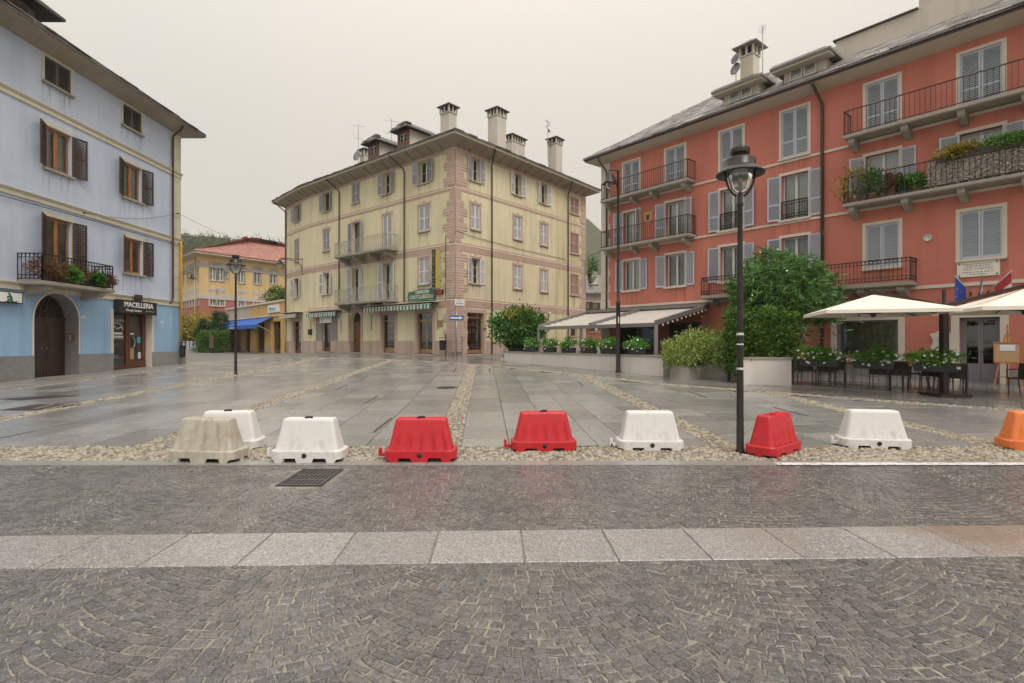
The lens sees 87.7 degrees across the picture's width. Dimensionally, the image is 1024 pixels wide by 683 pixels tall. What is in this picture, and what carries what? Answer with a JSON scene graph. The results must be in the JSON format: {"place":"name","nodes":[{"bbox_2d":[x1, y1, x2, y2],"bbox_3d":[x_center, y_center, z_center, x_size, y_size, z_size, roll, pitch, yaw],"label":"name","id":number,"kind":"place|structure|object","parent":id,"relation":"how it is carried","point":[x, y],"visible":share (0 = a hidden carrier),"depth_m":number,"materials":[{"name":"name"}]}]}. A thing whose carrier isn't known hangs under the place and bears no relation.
{"place":"outdoors","nodes":[
{"label":"outdoors","id":0,"kind":"place"},
{"bbox_2d":[211,301,258,305],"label":"wooded hill","id":1,"kind":"structure","parent":0,"point":[238,303],"depth_m":297.03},
{"bbox_2d":[181,229,284,302],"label":"forest","id":2,"kind":"object","parent":1,"relation":"on","point":[190,242],"visible":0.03,"depth_m":400.05,"materials":[{"name":"green plant"}]},
{"bbox_2d":[41,0,918,243],"label":"sky","id":3,"kind":"structure","parent":0,"point":[277,90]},
{"bbox_2d":[0,460,1023,682],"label":"road","id":4,"kind":"structure","parent":0,"point":[579,571],"depth_m":3.70,"materials":[{"name":"stone"}]},
{"bbox_2d":[275,469,343,486],"bbox_3d":[-2.360,1.623,6.280,0.510,0.066,0.773,0,0,0],"label":"drain grate","id":5,"kind":"object","parent":4,"relation":"on","point":[311,477],"visible":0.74,"depth_m":6.23,"materials":[{"name":"black metal"}]},
{"bbox_2d":[0,347,1023,462],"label":"square","id":6,"kind":"structure","parent":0,"point":[140,413],"depth_m":11.95,"materials":[{"name":"stone"}]},
{"bbox_2d":[2,404,80,410],"bbox_3d":[-10.386,1.452,11.829,1.114,0.046,0.860,0,0,0],"label":"access cover","id":7,"kind":"object","parent":6,"relation":"on","point":[38,406],"visible":1,"depth_m":11.82,"materials":[{"name":"grey metal"}]},
{"bbox_2d":[0,0,205,381],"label":"blue house","id":8,"kind":"structure","parent":6,"relation":"on","point":[81,131],"depth_m":20.16,"materials":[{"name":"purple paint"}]},
{"bbox_2d":[0,291,22,303],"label":"shop sign","id":9,"kind":"object","parent":8,"relation":"attached to","point":[11,297],"visible":1,"depth_m":17.22,"materials":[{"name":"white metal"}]},
{"bbox_2d":[21,254,76,281],"bbox_3d":[-15.690,-2.466,18.210,1.168,1.033,2.116,0,0,0],"label":"potted plant","id":10,"kind":"object","parent":8,"relation":"on","point":[47,268],"visible":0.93,"depth_m":17.97,"materials":[{"name":"red plant"}]},
{"bbox_2d":[34,295,65,376],"bbox_3d":[-16.855,-0.230,19.180,0.110,3.000,1.860,0,0,0],"label":"arched door","id":11,"kind":"structure","parent":8,"relation":"in","point":[49,320],"depth_m":19.41,"materials":[{"name":"brown wood"}]},
{"bbox_2d":[41,51,75,98],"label":"window","id":12,"kind":"structure","parent":8,"relation":"in","point":[55,67],"depth_m":19.20,"materials":[{"name":"wood"}]},
{"bbox_2d":[40,118,87,181],"bbox_3d":[-16.322,-6.445,19.245,0.572,2.590,2.189,0,0,0],"label":"window","id":13,"kind":"structure","parent":8,"relation":"in","point":[51,141],"depth_m":19.51,"materials":[{"name":"brown wood"}]},
{"bbox_2d":[41,211,86,285],"bbox_3d":[-16.339,-3.305,19.249,0.462,2.490,2.228,0,0,-6],"label":"balcony door","id":14,"kind":"structure","parent":8,"relation":"in","point":[44,218],"depth_m":19.73,"materials":[{"name":"brown wood"}]},
{"bbox_2d":[51,264,88,284],"bbox_3d":[-15.765,-2.318,18.882,0.929,0.908,1.362,0,0,0],"label":"potted plant","id":15,"kind":"object","parent":8,"relation":"on","point":[79,275],"visible":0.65,"depth_m":18.89,"materials":[{"name":"green plant"}]},
{"bbox_2d":[81,269,108,287],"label":"potted plant","id":16,"kind":"object","parent":8,"relation":"on","point":[98,277],"visible":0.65,"depth_m":19.92,"materials":[{"name":"green plant"}]},
{"bbox_2d":[121,100,144,137],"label":"window","id":17,"kind":"structure","parent":8,"relation":"in","point":[130,112],"depth_m":22.95,"materials":[{"name":"wood"}]},
{"bbox_2d":[113,299,156,315],"bbox_3d":[-16.234,-1.460,23.050,0.232,0.560,2.380,0,0,0],"label":"shop sign","id":18,"kind":"object","parent":8,"relation":"attached to","point":[132,307],"visible":1,"depth_m":22.79,"materials":[{"name":"black metal"}]},
{"bbox_2d":[119,156,153,205],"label":"window","id":19,"kind":"structure","parent":8,"relation":"in","point":[126,171],"depth_m":23.34,"materials":[{"name":"brown wood"}]},
{"bbox_2d":[122,233,153,277],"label":"window","id":20,"kind":"structure","parent":8,"relation":"in","point":[144,257],"depth_m":23.51,"materials":[{"name":"brown wood"}]},
{"bbox_2d":[188,317,216,351],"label":"tree","id":21,"kind":"object","parent":6,"relation":"on","point":[205,323],"visible":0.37,"depth_m":56.10,"materials":[{"name":"green plant"}]},
{"bbox_2d":[182,308,228,340],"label":"tree","id":22,"kind":"object","parent":6,"relation":"on","point":[189,325],"visible":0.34,"depth_m":58.21,"materials":[{"name":"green plant"}]},
{"bbox_2d":[168,417,247,462],"bbox_3d":[-4.090,1.310,7.200,0.949,0.564,0.436,0,0,6],"label":"barrier","id":23,"kind":"object","parent":6,"relation":"on","point":[200,439],"visible":1,"depth_m":7.07,"materials":[{"name":"plastic"}]},
{"bbox_2d":[195,328,230,352],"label":"hedge","id":24,"kind":"object","parent":6,"relation":"on","point":[219,346],"visible":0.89,"depth_m":53.98,"materials":[{"name":"green plant"}]},
{"bbox_2d":[209,309,240,351],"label":"tree","id":25,"kind":"object","parent":6,"relation":"on","point":[216,319],"visible":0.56,"depth_m":57.41,"materials":[{"name":"green plant"}]},
{"bbox_2d":[182,236,284,350],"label":"yellow residential building","id":26,"kind":"structure","parent":6,"relation":"on","point":[259,258],"depth_m":69.03,"materials":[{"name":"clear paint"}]},
{"bbox_2d":[203,409,265,449],"bbox_3d":[-4.190,1.294,7.920,0.949,0.596,0.436,0,0,-3],"label":"barrier","id":27,"kind":"object","parent":6,"relation":"on","point":[249,429],"visible":0.56,"depth_m":7.82,"materials":[{"name":"white plastic"}]},
{"bbox_2d":[226,255,245,374],"bbox_3d":[-10.285,-0.959,19.856,0.680,4.542,0.680,0,0,-10],"label":"street lamp","id":28,"kind":"object","parent":6,"relation":"on","point":[235,261],"visible":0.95,"depth_m":19.82,"materials":[{"name":"metal"}]},
{"bbox_2d":[225,270,357,352],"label":"shop annex","id":29,"kind":"object","parent":6,"relation":"on","point":[258,339],"visible":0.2,"depth_m":53.83,"materials":[{"name":"paint"}]},
{"bbox_2d":[222,317,270,333],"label":"shop awning","id":30,"kind":"object","parent":29,"relation":"attached to","point":[248,324],"visible":0.63,"depth_m":53.18,"materials":[{"name":"blue fabric"}]},
{"bbox_2d":[262,284,284,301],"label":"roof shrubs","id":31,"kind":"object","parent":29,"relation":"on","point":[280,293],"visible":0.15,"depth_m":53.02,"materials":[{"name":"green plant"}]},
{"bbox_2d":[267,416,347,462],"bbox_3d":[-2.772,1.294,7.197,1.053,0.596,0.445,0,0,1],"label":"barrier","id":32,"kind":"object","parent":6,"relation":"on","point":[307,439],"visible":0.99,"depth_m":7.06,"materials":[{"name":"white plastic"}]},
{"bbox_2d":[378,416,457,462],"bbox_3d":[-1.272,1.294,7.215,1.053,0.596,0.445,0,0,-1],"label":"barrier","id":33,"kind":"object","parent":6,"relation":"on","point":[420,439],"visible":1,"depth_m":7.08,"materials":[{"name":"red plastic"}]},
{"bbox_2d":[272,102,600,355],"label":"yellow corner house","id":34,"kind":"structure","parent":6,"relation":"on","point":[497,220],"depth_m":37.84,"materials":[{"name":"paint"}]},
{"bbox_2d":[347,218,360,253],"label":"balcony door","id":35,"kind":"structure","parent":34,"relation":"in","point":[349,226],"depth_m":40.18,"materials":[{"name":"grey wood"}]},
{"bbox_2d":[347,265,361,301],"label":"balcony door","id":36,"kind":"structure","parent":34,"relation":"in","point":[349,283],"depth_m":40.09,"materials":[{"name":"grey wood"}]},
{"bbox_2d":[377,170,391,196],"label":"window","id":37,"kind":"structure","parent":34,"relation":"in","point":[379,177],"depth_m":37.70,"materials":[{"name":"grey wood"}]},
{"bbox_2d":[377,260,393,299],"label":"balcony door","id":38,"kind":"structure","parent":34,"relation":"in","point":[391,265],"depth_m":37.64,"materials":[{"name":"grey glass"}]},
{"bbox_2d":[381,210,392,247],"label":"balcony door","id":39,"kind":"structure","parent":34,"relation":"in","point":[387,214],"depth_m":37.41,"materials":[{"name":"white wood"}]},
{"bbox_2d":[362,301,438,328],"bbox_3d":[-7.656,-1.660,36.056,7.420,1.760,0.690,0,0,40],"label":"shop awning","id":40,"kind":"object","parent":34,"relation":"attached to","point":[415,305],"visible":0.99,"depth_m":35.35,"materials":[{"name":"fabric"}]},
{"bbox_2d":[408,288,435,302],"bbox_3d":[-5.936,-3.020,34.947,2.740,0.860,0.077,0,0,40],"label":"shop sign","id":41,"kind":"object","parent":34,"relation":"attached to","point":[423,295],"visible":0.99,"depth_m":34.83,"materials":[{"name":"green paint"}]},
{"bbox_2d":[412,157,431,185],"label":"window","id":42,"kind":"structure","parent":34,"relation":"in","point":[415,166],"depth_m":35.21,"materials":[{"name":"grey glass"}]},
{"bbox_2d":[417,201,430,233],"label":"window","id":43,"kind":"structure","parent":34,"relation":"in","point":[420,207],"depth_m":34.95,"materials":[{"name":"white wood"}]},
{"bbox_2d":[417,254,430,285],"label":"window","id":44,"kind":"structure","parent":34,"relation":"in","point":[425,257],"depth_m":34.88,"materials":[{"name":"grey wood"}]},
{"bbox_2d":[432,249,440,287],"bbox_3d":[-4.774,-4.600,33.772,0.350,2.440,0.543,0,0,40],"label":"projecting sign","id":45,"kind":"object","parent":34,"relation":"attached to","point":[436,257],"visible":1,"depth_m":33.64,"materials":[{"name":"yellow metal"}]},
{"bbox_2d":[467,313,481,352],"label":"shop window","id":46,"kind":"structure","parent":34,"relation":"in","point":[468,324],"depth_m":34.84,"materials":[{"name":"metal"}]},
{"bbox_2d":[469,200,481,231],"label":"window","id":47,"kind":"structure","parent":34,"relation":"in","point":[475,222],"depth_m":34.41,"materials":[{"name":"white wood"}]},
{"bbox_2d":[468,254,484,285],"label":"window","id":48,"kind":"structure","parent":34,"relation":"in","point":[470,261],"depth_m":34.50,"materials":[{"name":"grey wood"}]},
{"bbox_2d":[468,154,485,183],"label":"window","id":49,"kind":"structure","parent":34,"relation":"in","point":[470,161],"depth_m":34.60,"materials":[{"name":"grey wood"}]},
{"bbox_2d":[512,212,522,241],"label":"window","id":50,"kind":"structure","parent":34,"relation":"in","point":[516,217],"depth_m":37.68,"materials":[{"name":"white wood"}]},
{"bbox_2d":[512,262,522,290],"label":"window","id":51,"kind":"structure","parent":34,"relation":"in","point":[515,266],"depth_m":37.68,"materials":[{"name":"white wood"}]},
{"bbox_2d":[511,171,525,197],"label":"window","id":52,"kind":"structure","parent":34,"relation":"in","point":[513,177],"depth_m":37.84,"materials":[{"name":"grey wood"}]},
{"bbox_2d":[539,220,548,247],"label":"window","id":53,"kind":"structure","parent":34,"relation":"in","point":[541,223],"depth_m":40.05,"materials":[{"name":"white wood"}]},
{"bbox_2d":[539,267,548,293],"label":"window","id":54,"kind":"structure","parent":34,"relation":"in","point":[542,273],"depth_m":40.04,"materials":[{"name":"white wood"}]},
{"bbox_2d":[479,298,549,351],"bbox_3d":[0.159,-0.645,28.619,4.006,3.250,3.367,0,0,0],"label":"round bush","id":55,"kind":"object","parent":6,"relation":"on","point":[515,337],"visible":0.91,"depth_m":27.98,"materials":[{"name":"green plant"}]},
{"bbox_2d":[504,409,575,451],"bbox_3d":[0.409,1.294,7.853,1.053,0.596,0.445,0,0,-3],"label":"barrier","id":56,"kind":"object","parent":6,"relation":"on","point":[543,430],"visible":0.99,"depth_m":7.72,"materials":[{"name":"red plastic"}]},
{"bbox_2d":[504,351,681,375],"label":"wall","id":57,"kind":"structure","parent":6,"relation":"on","point":[644,364],"depth_m":22.24,"materials":[{"name":"stone"}]},
{"bbox_2d":[575,336,598,353],"bbox_3d":[3.261,0.130,22.880,0.692,0.753,1.417,0,0,-35],"label":"flower box","id":58,"kind":"object","parent":57,"relation":"on","point":[592,344],"visible":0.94,"depth_m":22.64,"materials":[{"name":"green plant"}]},
{"bbox_2d":[594,336,615,353],"bbox_3d":[3.944,0.106,21.868,1.251,0.801,0.805,0,0,39],"label":"flower box","id":59,"kind":"object","parent":57,"relation":"on","point":[605,349],"visible":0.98,"depth_m":21.79,"materials":[{"name":"green plant"}]},
{"bbox_2d":[622,335,650,354],"bbox_3d":[4.814,0.125,20.640,0.817,0.763,1.396,0,0,-24],"label":"flower box","id":60,"kind":"object","parent":57,"relation":"on","point":[640,349],"visible":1,"depth_m":20.55,"materials":[{"name":"green plant"}]},
{"bbox_2d":[586,271,601,330],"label":"street house","id":61,"kind":"structure","parent":6,"relation":"on","point":[593,295],"depth_m":66.00,"materials":[{"name":"beige paint"}]},
{"bbox_2d":[603,169,620,372],"bbox_3d":[3.917,-2.765,20.984,0.670,8.090,0.510,0,0,25],"label":"street lamp","id":62,"kind":"object","parent":6,"relation":"on","point":[609,181],"visible":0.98,"depth_m":20.97,"materials":[{"name":"metal"}]},
{"bbox_2d":[537,303,708,354],"bbox_3d":[4.901,-0.215,25.056,5.494,3.030,8.389,0,0,-39],"label":"pergola","id":63,"kind":"object","parent":6,"relation":"on","point":[638,317],"visible":0.96,"depth_m":24.46,"materials":[{"name":"fabric"}]},
{"bbox_2d":[609,410,683,450],"bbox_3d":[1.978,1.310,7.898,1.053,0.564,0.445,0,0,2],"label":"barrier","id":64,"kind":"object","parent":6,"relation":"on","point":[650,430],"visible":1,"depth_m":7.76,"materials":[{"name":"white plastic"}]},
{"bbox_2d":[658,324,757,378],"bbox_3d":[7.048,0.298,19.175,4.354,2.067,2.057,0,0,-27],"label":"variegated shrub","id":65,"kind":"object","parent":6,"relation":"on","point":[694,366],"visible":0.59,"depth_m":18.52,"materials":[{"name":"green plant"}]},
{"bbox_2d":[715,145,765,453],"bbox_3d":[3.250,-0.565,7.600,0.660,4.410,0.660,0,0,8],"label":"street lamp","id":66,"kind":"object","parent":6,"relation":"on","point":[740,165],"visible":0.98,"depth_m":7.56,"materials":[{"name":"metal"}]},
{"bbox_2d":[699,303,804,381],"bbox_3d":[7.866,0.312,17.252,3.356,3.200,1.639,0,0,0],"label":"hedge","id":67,"kind":"object","parent":6,"relation":"on","point":[778,344],"visible":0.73,"depth_m":16.92,"materials":[{"name":"green plant"}]},
{"bbox_2d":[743,357,792,385],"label":"planter wall","id":68,"kind":"structure","parent":6,"relation":"on","point":[767,370],"depth_m":16.45,"materials":[{"name":"stone"}]},
{"bbox_2d":[746,411,800,458],"bbox_3d":[3.740,1.310,7.620,0.949,0.564,0.436,0,0,-40],"label":"barrier","id":69,"kind":"object","parent":6,"relation":"on","point":[774,434],"visible":1,"depth_m":7.41,"materials":[{"name":"red plastic"}]},
{"bbox_2d":[702,231,863,376],"bbox_3d":[9.694,-1.304,18.773,5.382,5.205,3.404,0,0,0],"label":"oleander","id":70,"kind":"object","parent":6,"relation":"on","point":[779,284],"visible":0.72,"depth_m":18.17,"materials":[{"name":"green plant"}]},
{"bbox_2d":[583,0,1023,384],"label":"red house","id":71,"kind":"structure","parent":6,"relation":"on","point":[902,92],"depth_m":19.93,"materials":[{"name":"paint"}]},
{"bbox_2d":[613,207,640,245],"bbox_3d":[6.034,-5.880,27.665,0.840,1.920,1.580,0,0,-39],"label":"balcony door","id":72,"kind":"structure","parent":71,"relation":"in","point":[634,232],"depth_m":27.98,"materials":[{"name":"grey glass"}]},
{"bbox_2d":[615,257,646,292],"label":"window","id":73,"kind":"structure","parent":71,"relation":"in","point":[635,269],"depth_m":27.75,"materials":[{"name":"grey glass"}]},
{"bbox_2d":[622,157,640,194],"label":"balcony door","id":74,"kind":"structure","parent":71,"relation":"in","point":[633,182],"depth_m":27.65,"materials":[{"name":"grey paint"}]},
{"bbox_2d":[655,196,690,238],"bbox_3d":[7.861,-5.880,25.646,0.576,1.920,2.032,0,0,-39],"label":"balcony door","id":75,"kind":"structure","parent":71,"relation":"in","point":[677,208],"depth_m":25.98,"materials":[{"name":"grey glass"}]},
{"bbox_2d":[655,250,693,288],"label":"window","id":76,"kind":"structure","parent":71,"relation":"in","point":[678,268],"depth_m":25.80,"materials":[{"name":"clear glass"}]},
{"bbox_2d":[664,142,686,183],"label":"balcony door","id":77,"kind":"structure","parent":71,"relation":"in","point":[675,150],"depth_m":25.64,"materials":[{"name":"grey paint"}]},
{"bbox_2d":[708,182,753,232],"bbox_3d":[9.712,-5.405,23.483,0.454,2.870,2.097,0,0,-39],"label":"window","id":78,"kind":"structure","parent":71,"relation":"in","point":[713,197],"depth_m":23.79,"materials":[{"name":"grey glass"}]},
{"bbox_2d":[708,241,753,283],"bbox_3d":[9.704,-3.005,23.470,0.483,2.610,2.091,0,0,-39],"label":"window","id":79,"kind":"structure","parent":71,"relation":"in","point":[730,252],"depth_m":23.81,"materials":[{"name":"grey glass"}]},
{"bbox_2d":[718,123,744,171],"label":"window","id":80,"kind":"structure","parent":71,"relation":"in","point":[728,130],"depth_m":23.54,"materials":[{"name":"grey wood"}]},
{"bbox_2d":[767,167,819,222],"bbox_3d":[11.390,-5.405,21.419,0.482,2.870,2.053,0,0,-39],"label":"window","id":81,"kind":"structure","parent":71,"relation":"in","point":[797,186],"depth_m":21.63,"materials":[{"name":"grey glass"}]},
{"bbox_2d":[767,231,819,264],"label":"window","id":82,"kind":"structure","parent":71,"relation":"in","point":[803,244],"depth_m":21.44,"materials":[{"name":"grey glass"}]},
{"bbox_2d":[778,101,810,161],"bbox_3d":[11.341,-7.945,21.377,0.250,2.950,1.280,0,0,-39],"label":"window","id":83,"kind":"structure","parent":71,"relation":"in","point":[782,142],"depth_m":21.36,"materials":[{"name":"grey paint"}]},
{"bbox_2d":[830,161,870,209],"bbox_3d":[12.452,-5.672,19.422,1.652,1.751,1.274,0,0,-24],"label":"potted plant","id":84,"kind":"object","parent":71,"relation":"on","point":[854,197],"visible":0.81,"depth_m":19.34,"materials":[{"name":"green plant"}]},
{"bbox_2d":[837,320,897,357],"bbox_3d":[13.057,-0.100,19.554,0.148,1.400,1.980,0,0,-39],"label":"restaurant window","id":85,"kind":"structure","parent":71,"relation":"in","point":[870,333],"depth_m":19.63,"materials":[{"name":"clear glass"}]},
{"bbox_2d":[851,166,888,198],"bbox_3d":[12.817,-5.580,18.973,1.156,1.280,1.288,0,0,-31],"label":"potted plant","id":86,"kind":"object","parent":71,"relation":"on","point":[871,177],"visible":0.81,"depth_m":18.83,"materials":[{"name":"green plant"}]},
{"bbox_2d":[863,71,901,129],"bbox_3d":[13.268,-8.470,19.091,0.170,1.900,1.200,0,0,-39],"label":"balcony door","id":87,"kind":"structure","parent":71,"relation":"in","point":[882,84],"depth_m":19.06,"materials":[{"name":"grey paint"}]},
{"bbox_2d":[849,145,915,200],"bbox_3d":[13.283,-5.880,19.098,0.495,1.920,2.010,0,0,-39],"label":"balcony door","id":88,"kind":"structure","parent":71,"relation":"in","point":[893,159],"depth_m":19.17,"materials":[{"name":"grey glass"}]},
{"bbox_2d":[862,218,902,270],"bbox_3d":[13.229,-3.005,19.062,0.230,2.610,1.260,0,0,-39],"label":"window","id":89,"kind":"structure","parent":71,"relation":"in","point":[866,245],"depth_m":19.06,"materials":[{"name":"grey paint"}]},
{"bbox_2d":[878,170,905,195],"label":"potted plant","id":90,"kind":"object","parent":71,"relation":"on","point":[889,177],"visible":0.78,"depth_m":18.42,"materials":[{"name":"red plant"}]},
{"bbox_2d":[905,170,927,191],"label":"potted plant","id":91,"kind":"object","parent":71,"relation":"on","point":[920,180],"visible":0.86,"depth_m":17.86,"materials":[{"name":"green plant"}]},
{"bbox_2d":[924,138,982,162],"bbox_3d":[14.124,-6.057,16.985,0.802,0.612,1.628,0,0,-39],"label":"balcony planter","id":92,"kind":"object","parent":71,"relation":"attached to","point":[960,150],"visible":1,"depth_m":16.85,"materials":[{"name":"yellow metal"}]},
{"bbox_2d":[924,146,1023,187],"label":"reed screen","id":93,"kind":"object","parent":71,"relation":"attached to","point":[984,164],"visible":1,"depth_m":16.57,"materials":[{"name":"wicker"}]},
{"bbox_2d":[957,259,999,277],"bbox_3d":[14.848,-2.320,17.000,0.070,0.480,1.040,0,0,-39],"label":"wall plaque","id":94,"kind":"object","parent":71,"relation":"attached to","point":[977,268],"depth_m":16.98,"materials":[{"name":"stone"}]},
{"bbox_2d":[961,317,999,383],"bbox_3d":[15.040,0.275,17.122,0.150,2.110,1.000,0,0,-39],"label":"restaurant door","id":95,"kind":"structure","parent":71,"relation":"in","point":[977,372],"depth_m":17.13,"materials":[{"name":"grey glass"}]},
{"bbox_2d":[955,202,1006,262],"bbox_3d":[14.933,-3.005,16.983,0.230,2.610,1.290,0,0,-39],"label":"window","id":96,"kind":"structure","parent":71,"relation":"in","point":[1001,207],"depth_m":16.97,"materials":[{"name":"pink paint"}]},
{"bbox_2d":[956,37,1006,104],"bbox_3d":[14.970,-8.470,17.017,0.170,1.900,1.230,0,0,-39],"label":"balcony door","id":97,"kind":"structure","parent":71,"relation":"in","point":[980,87],"depth_m":16.97,"materials":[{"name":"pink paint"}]},
{"bbox_2d":[939,119,1023,186],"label":"balcony door","id":98,"kind":"structure","parent":71,"relation":"in","point":[950,140],"depth_m":17.10,"materials":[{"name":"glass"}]},
{"bbox_2d":[972,129,1023,154],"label":"balcony planter","id":99,"kind":"object","parent":71,"relation":"attached to","point":[998,144],"visible":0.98,"depth_m":16.09,"materials":[{"name":"green metal"}]},
{"bbox_2d":[830,409,911,449],"bbox_3d":[5.368,1.310,8.034,1.053,0.564,0.445,0,0,9],"label":"barrier","id":100,"kind":"object","parent":6,"relation":"on","point":[878,428],"visible":0.98,"depth_m":7.90,"materials":[{"name":"white plastic"}]},
{"bbox_2d":[791,373,1023,401],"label":"terrace","id":101,"kind":"structure","parent":6,"relation":"on","point":[978,390],"depth_m":15.81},
{"bbox_2d":[792,358,967,393],"bbox_3d":[10.073,0.973,14.920,4.097,0.943,0.056,0,0,42],"label":"terrace railing","id":102,"kind":"object","parent":101,"relation":"on","point":[966,380],"visible":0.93,"depth_m":14.72,"materials":[{"name":"brown metal"}]},
{"bbox_2d":[790,343,845,366],"bbox_3d":[9.033,0.388,15.811,1.492,0.694,0.734,0,0,42],"label":"flower box","id":103,"kind":"object","parent":102,"relation":"attached to","point":[813,360],"visible":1,"depth_m":15.69,"materials":[{"name":"green plant"}]},
{"bbox_2d":[842,345,907,368],"bbox_3d":[10.080,0.414,14.867,1.550,0.691,0.833,0,0,42],"label":"flower box","id":104,"kind":"object","parent":102,"relation":"attached to","point":[862,363],"visible":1,"depth_m":14.74,"materials":[{"name":"green plant"}]},
{"bbox_2d":[900,347,975,371],"bbox_3d":[11.054,0.449,13.914,1.608,0.671,0.696,0,0,42],"label":"flower box","id":105,"kind":"object","parent":102,"relation":"on","point":[923,359],"visible":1,"depth_m":13.88,"materials":[{"name":"green plant"}]},
{"bbox_2d":[888,361,910,390],"bbox_3d":[10.751,0.951,14.813,0.529,0.822,0.530,0,0,39],"label":"chair","id":106,"kind":"object","parent":101,"relation":"on","point":[896,370],"visible":0.74,"depth_m":14.63,"materials":[{"name":"metal"}]},
{"bbox_2d":[993,324,1021,386],"bbox_3d":[14.904,0.413,16.046,0.645,1.856,0.624,0,0,42],"label":"easel","id":107,"kind":"object","parent":101,"relation":"on","point":[1007,352],"visible":0.87,"depth_m":15.93,"materials":[{"name":"brown wood"}]},
{"bbox_2d":[803,284,1023,397],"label":"double parasol","id":108,"kind":"object","parent":6,"relation":"on","point":[884,304],"visible":1,"depth_m":13.71,"materials":[{"name":"white fabric"}]},
{"bbox_2d":[994,410,1023,450],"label":"barrier","id":109,"kind":"object","parent":6,"relation":"on","point":[1011,434],"visible":0.98,"depth_m":7.80,"materials":[{"name":"orange plastic"}]},
{"bbox_2d":[586,218,601,307],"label":"mountain","id":110,"kind":"structure","parent":0,"point":[593,238],"depth_m":745.74,"materials":[{"name":"plant"}]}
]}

